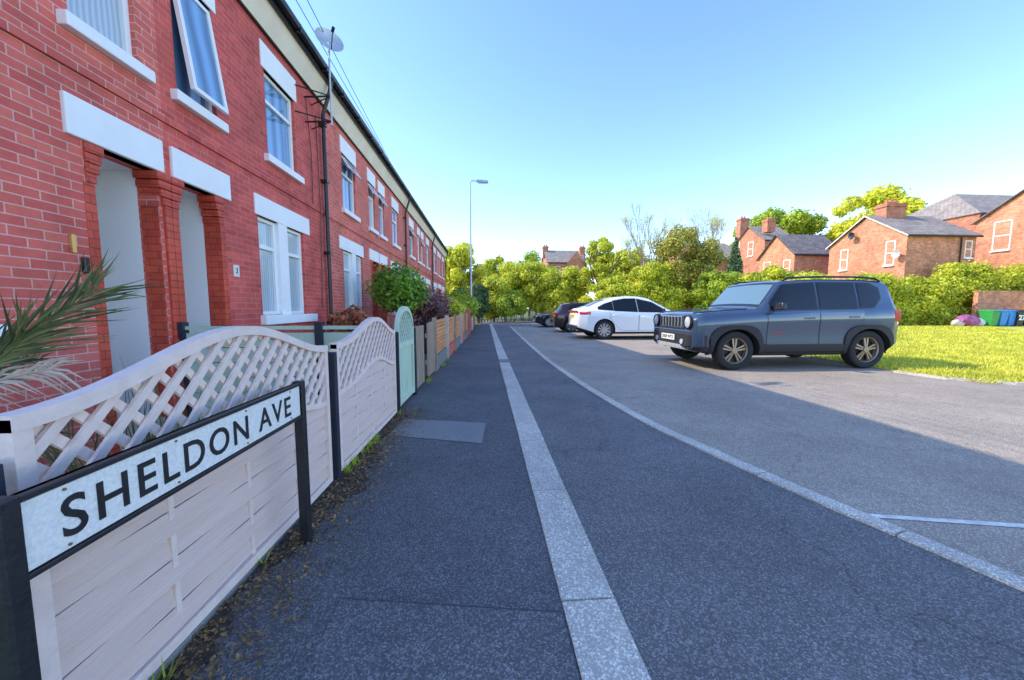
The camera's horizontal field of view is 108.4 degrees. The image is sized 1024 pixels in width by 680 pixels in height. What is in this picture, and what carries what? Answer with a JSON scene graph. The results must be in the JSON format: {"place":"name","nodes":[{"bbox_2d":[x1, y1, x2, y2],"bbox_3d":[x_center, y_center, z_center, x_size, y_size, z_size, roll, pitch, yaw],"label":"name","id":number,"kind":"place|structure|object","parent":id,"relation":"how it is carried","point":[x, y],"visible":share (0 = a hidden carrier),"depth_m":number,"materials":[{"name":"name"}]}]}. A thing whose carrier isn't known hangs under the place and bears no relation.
{"place":"outdoors","nodes":[
{"label":"outdoors","id":0,"kind":"place"},
{"bbox_2d":[15,353,249,472],"bbox_3d":[-1.916,0.548,1.879,0.857,0.942,1.104,0,5,-4],"label":"shrub","id":1,"kind":"object","parent":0,"point":[148,437],"visible":0.06,"depth_m":1.79,"materials":[{"name":"green plant"}]},
{"bbox_2d":[153,0,335,407],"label":"terraced house","id":2,"kind":"structure","parent":0,"point":[243,149],"depth_m":4.64,"materials":[{"name":"brick"}]},
{"bbox_2d":[170,0,228,133],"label":"window","id":3,"kind":"structure","parent":2,"relation":"in","point":[199,83],"depth_m":3.82,"materials":[{"name":"white plastic"}]},
{"bbox_2d":[257,216,278,314],"bbox_3d":[-3.458,-1.018,5.175,0.059,1.330,0.480,0,5,-4],"label":"window","id":4,"kind":"structure","parent":2,"relation":"in","point":[266,229],"depth_m":5.26,"materials":[{"name":"glass"}]},
{"bbox_2d":[259,38,304,184],"bbox_3d":[-3.438,-3.292,5.472,0.170,1.590,1.000,0,5,-4],"label":"window","id":5,"kind":"structure","parent":2,"relation":"in","point":[277,105],"depth_m":5.49,"materials":[{"name":"white plastic"}]},
{"bbox_2d":[287,228,303,313],"bbox_3d":[-3.512,-1.082,5.911,0.059,1.330,0.520,0,5,-4],"label":"window","id":6,"kind":"structure","parent":2,"relation":"in","point":[294,239],"depth_m":6.02,"materials":[{"name":"glass"}]},
{"bbox_2d":[294,26,343,129],"bbox_3d":[-3.143,-4.363,6.126,0.678,1.531,0.617,0,5,-4],"label":"satellite dish","id":7,"kind":"object","parent":2,"relation":"attached to","point":[332,38],"visible":1,"depth_m":6.11,"materials":[{"name":"metal"}]},
{"bbox_2d":[184,323,580,679],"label":"pavement","id":8,"kind":"structure","parent":0,"point":[454,522],"depth_m":1.92,"materials":[{"name":"asphalt"}]},
{"bbox_2d":[147,483,330,679],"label":"fence footing","id":9,"kind":"object","parent":8,"relation":"on","point":[190,637],"visible":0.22,"depth_m":1.42,"materials":[{"name":"concrete"}]},
{"bbox_2d":[0,464,6,495],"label":"fence post","id":10,"kind":"object","parent":9,"relation":"on","point":[3,492],"visible":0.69,"depth_m":0.81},
{"bbox_2d":[0,326,332,679],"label":"lattice fence","id":11,"kind":"object","parent":9,"relation":"on","point":[138,597],"visible":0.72,"depth_m":1.24,"materials":[{"name":"white wood"}]},
{"bbox_2d":[328,352,341,480],"bbox_3d":[-1.236,0.531,2.543,0.075,0.900,0.045,0,5,-4],"label":"fence post","id":12,"kind":"object","parent":9,"relation":"on","point":[334,413],"visible":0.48,"depth_m":2.53,"materials":[{"name":"wood"}]},
{"bbox_2d":[329,317,396,470],"bbox_3d":[-1.282,0.338,3.358,0.050,1.085,1.522,0,5,-3],"label":"lattice fence","id":13,"kind":"object","parent":9,"relation":"on","point":[367,393],"visible":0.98,"depth_m":3.17,"materials":[{"name":"white wood"}]},
{"bbox_2d":[159,415,410,679],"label":"dirt strip","id":14,"kind":"object","parent":8,"relation":"on","point":[204,646],"visible":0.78,"depth_m":1.79,"materials":[{"name":"soil"}]},
{"bbox_2d":[0,380,312,679],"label":"street name sign","id":15,"kind":"object","parent":14,"relation":"on","point":[47,524],"visible":0.99,"depth_m":0.89,"materials":[{"name":"metal"}]},
{"bbox_2d":[157,407,438,679],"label":"leaf litter","id":16,"kind":"object","parent":8,"relation":"on","point":[188,672],"visible":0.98,"depth_m":1.60,"materials":[{"name":"plant"}]},
{"bbox_2d":[144,350,455,679],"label":"weeds","id":17,"kind":"object","parent":8,"relation":"on","point":[347,469],"visible":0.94,"depth_m":2.69,"materials":[{"name":"green plant"}]},
{"bbox_2d":[395,332,400,411],"bbox_3d":[-1.314,0.373,4.184,0.075,0.930,0.040,0,5,-4],"label":"fence post","id":18,"kind":"object","parent":8,"relation":"on","point":[397,370],"visible":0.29,"depth_m":4.17,"materials":[{"name":"wood"}]},
{"bbox_2d":[412,327,416,394],"bbox_3d":[-1.360,0.294,5.100,0.070,0.930,0.080,0,5,-4],"label":"fence post","id":19,"kind":"object","parent":8,"relation":"on","point":[415,363],"visible":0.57,"depth_m":5.07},
{"bbox_2d":[394,306,414,405],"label":"garden gate","id":20,"kind":"structure","parent":19,"relation":"attached to","point":[403,318],"depth_m":4.62,"materials":[{"name":"green paint"}]},
{"bbox_2d":[414,325,424,388],"bbox_3d":[-1.399,0.233,5.497,0.067,0.902,0.685,0,5,-4],"label":"board fence","id":21,"kind":"object","parent":8,"relation":"on","point":[420,353],"visible":0.71,"depth_m":5.54,"materials":[{"name":"grey wood"}]},
{"bbox_2d":[425,321,434,376],"bbox_3d":[-1.449,0.133,6.549,0.067,0.919,0.700,0,5,-4],"label":"board fence","id":22,"kind":"object","parent":8,"relation":"on","point":[430,337],"visible":0.98,"depth_m":6.42,"materials":[{"name":"grey wood"}]},
{"bbox_2d":[432,317,437,370],"bbox_3d":[-1.465,0.084,6.996,0.080,1.020,0.080,0,5,-4],"label":"fence post","id":23,"kind":"object","parent":8,"relation":"on","point":[434,319],"visible":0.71,"depth_m":6.96,"materials":[{"name":"grey concrete"}]},
{"bbox_2d":[388,419,485,442],"bbox_3d":[-0.707,0.885,3.628,0.979,0.001,0.575,1,5,9],"label":"concrete patch","id":24,"kind":"object","parent":8,"relation":"on","point":[473,432],"visible":1,"depth_m":3.61,"materials":[{"name":"concrete"}]},
{"bbox_2d":[300,599,578,679],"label":"pavement patch","id":25,"kind":"object","parent":8,"relation":"on","point":[395,641],"visible":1,"depth_m":1.32,"materials":[{"name":"asphalt"}]},
{"bbox_2d":[445,315,448,357],"bbox_3d":[-1.551,-0.074,8.808,0.080,1.020,0.080,0,5,-4],"label":"fence post","id":26,"kind":"object","parent":8,"relation":"on","point":[447,330],"visible":0.79,"depth_m":8.77,"materials":[{"name":"concrete"}]},
{"bbox_2d":[341,598,561,612],"bbox_3d":[-0.254,1.070,1.490,0.906,0.001,0.006,0,5,4],"label":"pavement seam","id":27,"kind":"object","parent":8,"relation":"on","point":[453,605],"visible":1,"depth_m":1.49,"materials":[{"name":"asphalt"}]},
{"bbox_2d":[404,196,426,338],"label":"terraced house","id":28,"kind":"structure","parent":0,"point":[415,216],"depth_m":15.52,"materials":[{"name":"red brick"}]},
{"bbox_2d":[409,217,416,259],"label":"window","id":29,"kind":"structure","parent":28,"relation":"in","point":[411,223],"depth_m":15.31,"materials":[{"name":"white plastic"}]},
{"bbox_2d":[384,335,459,375],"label":"garden paving","id":30,"kind":"structure","parent":0,"point":[425,364],"depth_m":7.86,"materials":[{"name":"concrete"}]},
{"bbox_2d":[325,330,382,361],"bbox_3d":[-2.721,0.230,6.465,0.700,0.780,0.800,0,5,-4],"label":"planter","id":31,"kind":"object","parent":30,"relation":"on","point":[351,331],"visible":0.07,"depth_m":6.27,"materials":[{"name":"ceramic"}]},
{"bbox_2d":[328,304,372,330],"bbox_3d":[-2.775,0.014,6.463,0.774,1.317,0.745,0,5,-4],"label":"shrub","id":32,"kind":"object","parent":31,"relation":"in","point":[356,316],"visible":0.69,"depth_m":6.26,"materials":[{"name":"red plant"}]},
{"bbox_2d":[363,260,432,340],"bbox_3d":[-2.549,-0.699,8.455,1.561,2.327,1.536,0,5,-4],"label":"topiary tree","id":33,"kind":"object","parent":30,"relation":"on","point":[396,288],"visible":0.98,"depth_m":8.05,"materials":[{"name":"green plant"}]},
{"bbox_2d":[420,219,436,331],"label":"terraced house","id":34,"kind":"structure","parent":0,"point":[427,232],"depth_m":19.01,"materials":[{"name":"red brick"}]},
{"bbox_2d":[431,234,442,294],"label":"terraced house","id":35,"kind":"structure","parent":0,"point":[437,243],"depth_m":22.52,"materials":[{"name":"red brick"}]},
{"bbox_2d":[439,244,448,298],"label":"terraced house","id":36,"kind":"structure","parent":0,"point":[443,251],"depth_m":26.08,"materials":[{"name":"red brick"}]},
{"bbox_2d":[402,309,538,404],"bbox_3d":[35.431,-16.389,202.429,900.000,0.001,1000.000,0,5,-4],"label":"ground","id":37,"kind":"structure","parent":0,"point":[526,316],"depth_m":42.89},
{"bbox_2d":[0,0,186,480],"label":"terraced house","id":38,"kind":"structure","parent":37,"relation":"on","point":[82,156],"depth_m":2.79,"materials":[{"name":"red brick"}]},
{"bbox_2d":[55,0,155,83],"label":"window","id":39,"kind":"structure","parent":38,"relation":"in","point":[104,25],"depth_m":2.98,"materials":[{"name":"white plastic"}]},
{"bbox_2d":[185,326,371,421],"bbox_3d":[-2.322,0.338,3.730,1.800,0.960,0.050,0,5,-4],"label":"garden fence","id":40,"kind":"object","parent":37,"relation":"on","point":[330,337],"visible":0.11,"depth_m":3.69,"materials":[{"name":"green paint"}]},
{"bbox_2d":[320,79,386,331],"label":"terraced house","id":41,"kind":"structure","parent":37,"relation":"on","point":[356,154],"depth_m":8.30,"materials":[{"name":"red brick"}]},
{"bbox_2d":[343,251,351,309],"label":"window","id":42,"kind":"structure","parent":41,"relation":"in","point":[346,256],"depth_m":8.28,"materials":[{"name":"glass"}]},
{"bbox_2d":[339,134,361,222],"bbox_3d":[-3.586,-3.529,8.198,0.269,1.590,1.000,0,5,-4],"label":"window","id":43,"kind":"structure","parent":41,"relation":"in","point":[348,170],"depth_m":8.24,"materials":[{"name":"white plastic"}]},
{"bbox_2d":[356,256,361,308],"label":"window","id":44,"kind":"structure","parent":41,"relation":"in","point":[358,262],"depth_m":9.02,"materials":[{"name":"glass"}]},
{"bbox_2d":[367,167,378,235],"bbox_3d":[-3.719,-3.667,9.842,0.242,1.600,0.710,0,5,-4],"label":"window","id":45,"kind":"structure","parent":41,"relation":"in","point":[370,176],"depth_m":9.91,"materials":[{"name":"white plastic"}]},
{"bbox_2d":[376,158,411,345],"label":"terraced house","id":46,"kind":"structure","parent":37,"relation":"on","point":[393,192],"depth_m":11.67,"materials":[{"name":"red brick"}]},
{"bbox_2d":[307,0,388,158],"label":"overhead wire","id":47,"kind":"object","parent":46,"relation":"attached to","point":[345,74],"visible":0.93,"depth_m":7.11,"materials":[{"name":"black plastic"}]},
{"bbox_2d":[377,179,387,241],"bbox_3d":[-3.788,-3.750,10.786,0.242,1.600,0.710,0,5,-4],"label":"window","id":48,"kind":"structure","parent":46,"relation":"in","point":[381,189],"depth_m":10.86,"materials":[{"name":"white plastic"}]},
{"bbox_2d":[391,196,400,250],"bbox_3d":[-3.943,-3.898,12.427,0.170,1.590,1.000,0,5,-4],"label":"window","id":49,"kind":"structure","parent":46,"relation":"in","point":[394,205],"depth_m":12.53,"materials":[{"name":"white plastic"}]},
{"bbox_2d":[411,287,454,353],"bbox_3d":[-2.294,-0.553,10.118,1.495,1.825,2.829,0,5,-4],"label":"shrub","id":50,"kind":"object","parent":37,"relation":"on","point":[437,306],"visible":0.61,"depth_m":9.35,"materials":[{"name":"purple plant"}]},
{"bbox_2d":[434,347,446,371],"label":"garden wall","id":51,"kind":"structure","parent":37,"relation":"on","point":[441,355],"depth_m":7.77,"materials":[{"name":"concrete"}]},
{"bbox_2d":[437,318,445,353],"bbox_3d":[-1.532,-0.105,7.880,0.047,0.682,1.700,0,5,-4],"label":"slat fence","id":52,"kind":"object","parent":51,"relation":"on","point":[441,338],"visible":0.67,"depth_m":7.89,"materials":[{"name":"orange wood"}]},
{"bbox_2d":[449,340,454,356],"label":"garden wall","id":53,"kind":"structure","parent":37,"relation":"on","point":[451,347],"depth_m":9.67,"materials":[{"name":"red brick"}]},
{"bbox_2d":[449,316,453,343],"bbox_3d":[-1.618,-0.263,9.692,0.047,0.682,1.700,0,5,-4],"label":"slat fence","id":54,"kind":"object","parent":53,"relation":"on","point":[451,329],"visible":0.72,"depth_m":9.75,"materials":[{"name":"orange wood"}]},
{"bbox_2d":[447,295,466,316],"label":"shrub","id":55,"kind":"object","parent":37,"relation":"on","point":[456,308],"visible":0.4,"depth_m":13.94,"materials":[{"name":"green plant"}]},
{"bbox_2d":[450,287,480,320],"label":"shrub","id":56,"kind":"object","parent":37,"relation":"on","point":[469,302],"visible":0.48,"depth_m":17.58,"materials":[{"name":"green plant"}]},
{"bbox_2d":[445,240,487,297],"bbox_3d":[-5.000,-6.327,38.353,6.702,8.496,6.337,0,5,-4],"label":"weeping tree","id":57,"kind":"object","parent":37,"relation":"on","point":[458,266],"visible":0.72,"depth_m":36.67,"materials":[{"name":"green plant"}]},
{"bbox_2d":[469,179,487,329],"bbox_3d":[-1.754,-4.457,19.613,1.028,7.879,0.189,0,5,-4],"label":"street lamp","id":58,"kind":"object","parent":37,"relation":"on","point":[479,181],"visible":0.77,"depth_m":19.48,"materials":[{"name":"metal"}]},
{"bbox_2d":[469,282,490,323],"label":"evergreen shrub","id":59,"kind":"object","parent":37,"relation":"on","point":[480,291],"visible":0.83,"depth_m":28.88,"materials":[{"name":"green plant"}]},
{"bbox_2d":[481,254,516,280],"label":"broadleaf tree","id":60,"kind":"object","parent":37,"relation":"on","point":[492,267],"visible":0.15,"depth_m":43.44,"materials":[{"name":"green plant"}]},
{"bbox_2d":[514,250,560,315],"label":"broadleaf tree","id":61,"kind":"object","parent":37,"relation":"on","point":[530,257],"visible":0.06,"depth_m":53.02,"materials":[{"name":"green plant"}]},
{"bbox_2d":[541,244,586,274],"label":"brick house","id":62,"kind":"structure","parent":37,"relation":"on","point":[559,259],"depth_m":60.78,"materials":[{"name":"tile"}]},
{"bbox_2d":[489,324,650,679],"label":"kerb","id":63,"kind":"structure","parent":37,"relation":"on","point":[603,644],"depth_m":1.68,"materials":[{"name":"concrete"}]},
{"bbox_2d":[669,243,731,307],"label":"brick house","id":64,"kind":"structure","parent":37,"relation":"on","point":[726,248],"depth_m":59.25,"materials":[{"name":"tile"}]},
{"bbox_2d":[510,326,1023,591],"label":"edging strip","id":65,"kind":"object","parent":37,"relation":"on","point":[1009,578],"visible":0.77,"depth_m":2.23,"materials":[{"name":"concrete"}]},
{"bbox_2d":[729,205,833,246],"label":"broadleaf tree","id":66,"kind":"object","parent":37,"relation":"on","point":[800,222],"visible":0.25,"depth_m":57.72,"materials":[{"name":"green plant"}]},
{"bbox_2d":[893,370,1023,384],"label":"lawn kerb","id":67,"kind":"structure","parent":37,"relation":"on","point":[951,378],"depth_m":6.22,"materials":[{"name":"concrete"}]},
{"bbox_2d":[285,0,1023,308],"label":"sky","id":68,"kind":"structure","parent":0,"point":[571,112],"materials":[{"name":"blue"}]},
{"bbox_2d":[475,320,1023,679],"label":"road","id":69,"kind":"structure","parent":0,"point":[713,567],"depth_m":1.68,"materials":[{"name":"asphalt"}]},
{"bbox_2d":[483,276,510,321],"bbox_3d":[-1.573,-3.506,31.673,3.761,3.971,2.727,0,5,-4],"label":"broadleaf tree","id":70,"kind":"object","parent":69,"relation":"on","point":[496,287],"visible":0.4,"depth_m":31.07,"materials":[{"name":"green plant"}]},
{"bbox_2d":[492,290,527,321],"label":"shrub","id":71,"kind":"object","parent":69,"relation":"on","point":[510,304],"visible":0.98,"depth_m":30.65,"materials":[{"name":"green plant"}]},
{"bbox_2d":[497,261,560,320],"bbox_3d":[1.499,-4.692,35.458,7.842,5.680,5.047,0,5,-4],"label":"broadleaf tree","id":72,"kind":"object","parent":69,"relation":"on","point":[524,281],"visible":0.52,"depth_m":34.20,"materials":[{"name":"green plant"}]},
{"bbox_2d":[540,265,591,311],"bbox_3d":[5.047,-4.330,34.230,5.332,5.175,4.005,0,5,-4],"label":"shrub","id":73,"kind":"object","parent":69,"relation":"on","point":[570,288],"visible":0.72,"depth_m":33.22,"materials":[{"name":"green plant"}]},
{"bbox_2d":[736,216,787,275],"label":"brick house","id":74,"kind":"structure","parent":0,"point":[754,241],"depth_m":49.77,"materials":[{"name":"brick"}]},
{"bbox_2d":[511,326,1023,576],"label":"parking area","id":75,"kind":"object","parent":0,"point":[871,440],"visible":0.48,"depth_m":3.84,"materials":[{"name":"asphalt"}]},
{"bbox_2d":[533,312,552,326],"bbox_3d":[3.691,-1.585,23.680,4.612,1.450,2.156,0,5,-4],"label":"parked car","id":76,"kind":"object","parent":75,"relation":"on","point":[542,319],"visible":0.16,"depth_m":22.77,"materials":[{"name":"black paint"}]},
{"bbox_2d":[549,302,588,331],"bbox_3d":[4.136,-1.199,19.016,4.200,1.491,2.139,0,5,-4],"label":"parked car","id":77,"kind":"object","parent":75,"relation":"on","point":[559,315],"visible":0.34,"depth_m":18.16,"materials":[{"name":"red paint"}]},
{"bbox_2d":[568,296,670,338],"bbox_3d":[4.906,-0.944,15.018,5.017,1.676,2.367,0,5,-4],"label":"parked car","id":78,"kind":"object","parent":75,"relation":"on","point":[606,318],"visible":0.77,"depth_m":14.05,"materials":[{"name":"white paint"}]},
{"bbox_2d":[653,276,900,369],"bbox_3d":[5.492,-0.420,8.081,4.292,1.836,2.309,0,5,-4],"label":"parked car","id":79,"kind":"object","parent":75,"relation":"on","point":[739,325],"visible":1,"depth_m":7.22,"materials":[{"name":"grey metal"}]},
{"bbox_2d":[870,514,1023,527],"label":"painted line","id":80,"kind":"object","parent":75,"relation":"on","point":[952,520],"visible":1,"depth_m":2.10,"materials":[{"name":"paint"}]},
{"bbox_2d":[756,234,831,278],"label":"brick house","id":81,"kind":"structure","parent":0,"point":[797,252],"depth_m":37.54,"materials":[{"name":"brick"}]},
{"bbox_2d":[825,200,983,323],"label":"brick house","id":82,"kind":"structure","parent":0,"point":[923,245],"depth_m":29.04,"materials":[{"name":"brick"}]},
{"bbox_2d":[803,324,1023,383],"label":"lawn","id":83,"kind":"structure","parent":0,"point":[1018,328],"depth_m":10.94,"materials":[{"name":"plant"}]},
{"bbox_2d":[575,236,624,290],"bbox_3d":[7.775,-5.202,31.776,4.314,7.370,4.337,0,5,-4],"label":"broadleaf tree","id":84,"kind":"object","parent":83,"relation":"on","point":[596,258],"visible":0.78,"depth_m":31.11,"materials":[{"name":"green plant"}]},
{"bbox_2d":[578,274,635,301],"bbox_3d":[7.963,-3.343,29.976,5.125,3.946,2.956,2,5,19],"label":"shrub","id":85,"kind":"object","parent":83,"relation":"on","point":[607,287],"visible":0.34,"depth_m":29.39,"materials":[{"name":"green plant"}]},
{"bbox_2d":[591,247,650,284],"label":"broadleaf tree","id":86,"kind":"object","parent":83,"relation":"on","point":[623,268],"visible":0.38,"depth_m":57.54,"materials":[{"name":"green plant"}]},
{"bbox_2d":[618,200,683,267],"bbox_3d":[12.519,-7.316,33.437,5.774,11.187,5.260,-3,6,-27],"label":"bare tree","id":87,"kind":"object","parent":83,"relation":"on","point":[633,239],"visible":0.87,"depth_m":33.31,"materials":[{"name":"grey plant"}]},
{"bbox_2d":[621,260,689,310],"bbox_3d":[11.057,-3.875,29.722,5.885,5.130,3.825,0,5,-4],"label":"shrub","id":88,"kind":"object","parent":83,"relation":"on","point":[653,282],"visible":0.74,"depth_m":28.81,"materials":[{"name":"green plant"}]},
{"bbox_2d":[645,224,728,309],"bbox_3d":[14.545,-5.670,31.389,7.001,8.397,6.224,0,5,-4],"label":"broadleaf tree","id":89,"kind":"object","parent":83,"relation":"on","point":[693,262],"visible":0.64,"depth_m":29.88,"materials":[{"name":"green plant"}]},
{"bbox_2d":[682,202,736,251],"bbox_3d":[19.331,-7.836,36.972,6.269,11.611,5.293,0,5,-4],"label":"bare tree","id":90,"kind":"object","parent":83,"relation":"on","point":[714,221],"visible":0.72,"depth_m":36.32,"materials":[{"name":"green plant"}]},
{"bbox_2d":[686,269,748,308],"bbox_3d":[16.315,-3.357,28.607,5.316,4.202,3.290,0,5,-4],"label":"shrub","id":91,"kind":"object","parent":83,"relation":"on","point":[700,294],"visible":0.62,"depth_m":28.03,"materials":[{"name":"green plant"}]},
{"bbox_2d":[725,237,745,273],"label":"conifer tree","id":92,"kind":"object","parent":83,"relation":"on","point":[735,262],"visible":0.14,"depth_m":35.31,"materials":[{"name":"green plant"}]},
{"bbox_2d":[737,263,794,281],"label":"shrub","id":93,"kind":"object","parent":83,"relation":"on","point":[775,272],"visible":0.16,"depth_m":28.32,"materials":[{"name":"green plant"}]},
{"bbox_2d":[822,182,929,241],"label":"broadleaf tree","id":94,"kind":"object","parent":83,"relation":"on","point":[869,201],"visible":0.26,"depth_m":53.24,"materials":[{"name":"green plant"}]},
{"bbox_2d":[788,269,987,324],"bbox_3d":[25.688,-2.916,25.777,14.989,3.882,3.070,0,5,-4],"label":"hedge","id":95,"kind":"object","parent":83,"relation":"on","point":[940,300],"visible":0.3,"depth_m":25.34,"materials":[{"name":"green plant"}]},
{"bbox_2d":[908,194,1013,231],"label":"brick house","id":96,"kind":"structure","parent":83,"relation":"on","point":[965,211],"depth_m":37.26,"materials":[{"name":"tile"}]},
{"bbox_2d":[954,314,980,326],"bbox_3d":[29.598,-1.290,24.092,1.248,0.790,1.001,0,5,-4],"label":"rubbish bag","id":97,"kind":"object","parent":83,"relation":"on","point":[969,320],"visible":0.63,"depth_m":23.76,"materials":[{"name":"plastic"}]},
{"bbox_2d":[930,259,1023,306],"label":"hedge","id":98,"kind":"object","parent":83,"relation":"on","point":[1008,278],"visible":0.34,"depth_m":26.04,"materials":[{"name":"green plant"}]},
{"bbox_2d":[978,310,1000,325],"bbox_3d":[31.138,-1.438,24.072,0.613,1.089,0.770,0,5,-4],"label":"wheelie bin","id":99,"kind":"object","parent":83,"relation":"on","point":[990,317],"visible":0.79,"depth_m":23.85,"materials":[{"name":"green plastic"}]},
{"bbox_2d":[971,291,1023,325],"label":"garden wall","id":100,"kind":"structure","parent":83,"relation":"on","point":[999,300],"depth_m":24.91,"materials":[{"name":"orange brick"}]},
{"bbox_2d":[997,310,1009,325],"bbox_3d":[31.764,-1.441,24.117,0.613,1.089,0.770,0,5,-4],"label":"wheelie bin","id":101,"kind":"object","parent":83,"relation":"on","point":[1003,317],"visible":0.49,"depth_m":23.81,"materials":[{"name":"blue plastic"}]},
{"bbox_2d":[1006,310,1016,325],"bbox_3d":[32.510,-1.455,24.271,0.613,1.089,0.770,0,5,-4],"label":"wheelie bin","id":102,"kind":"object","parent":83,"relation":"on","point":[1011,318],"visible":0.42,"depth_m":23.96,"materials":[{"name":"blue plastic"}]},
{"bbox_2d":[1005,310,1023,325],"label":"wheelie bin","id":103,"kind":"object","parent":83,"relation":"on","point":[1019,319],"visible":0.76,"depth_m":23.89,"materials":[{"name":"black plastic"}]},
{"bbox_2d":[971,189,1023,270],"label":"brick house","id":104,"kind":"structure","parent":0,"point":[1000,228],"depth_m":30.60,"materials":[{"name":"brick"}]},
{"bbox_2d":[989,219,1012,252],"bbox_3d":[40.691,-8.627,30.678,0.170,2.521,1.175,0,5,-4],"label":"window","id":105,"kind":"structure","parent":104,"relation":"in","point":[1008,249],"depth_m":30.69,"materials":[{"name":"white plastic"}]},
{"label":"garden decking","id":106,"kind":"structure","parent":0,"visible":0},
{"bbox_2d":[177,322,191,416],"bbox_3d":[-3.229,0.355,3.651,0.070,1.060,0.080,0,5,-4],"label":"fence post","id":107,"kind":"object","parent":106,"relation":"on","point":[182,331],"visible":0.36,"depth_m":3.61,"materials":[{"name":"wood"}]},
{"label":"garden turf","id":108,"kind":"structure","parent":0,"visible":0},
{"bbox_2d":[0,248,163,471],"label":"palm plant","id":109,"kind":"object","parent":108,"relation":"on","point":[11,340],"visible":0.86,"depth_m":1.35,"materials":[{"name":"green plant"}]},
{"bbox_2d":[314,322,324,395],"bbox_3d":[-1.932,0.347,3.744,0.070,1.060,0.080,0,5,-4],"label":"fence post","id":110,"kind":"object","parent":108,"relation":"on","point":[319,330],"visible":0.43,"depth_m":3.67,"materials":[{"name":"wood"}]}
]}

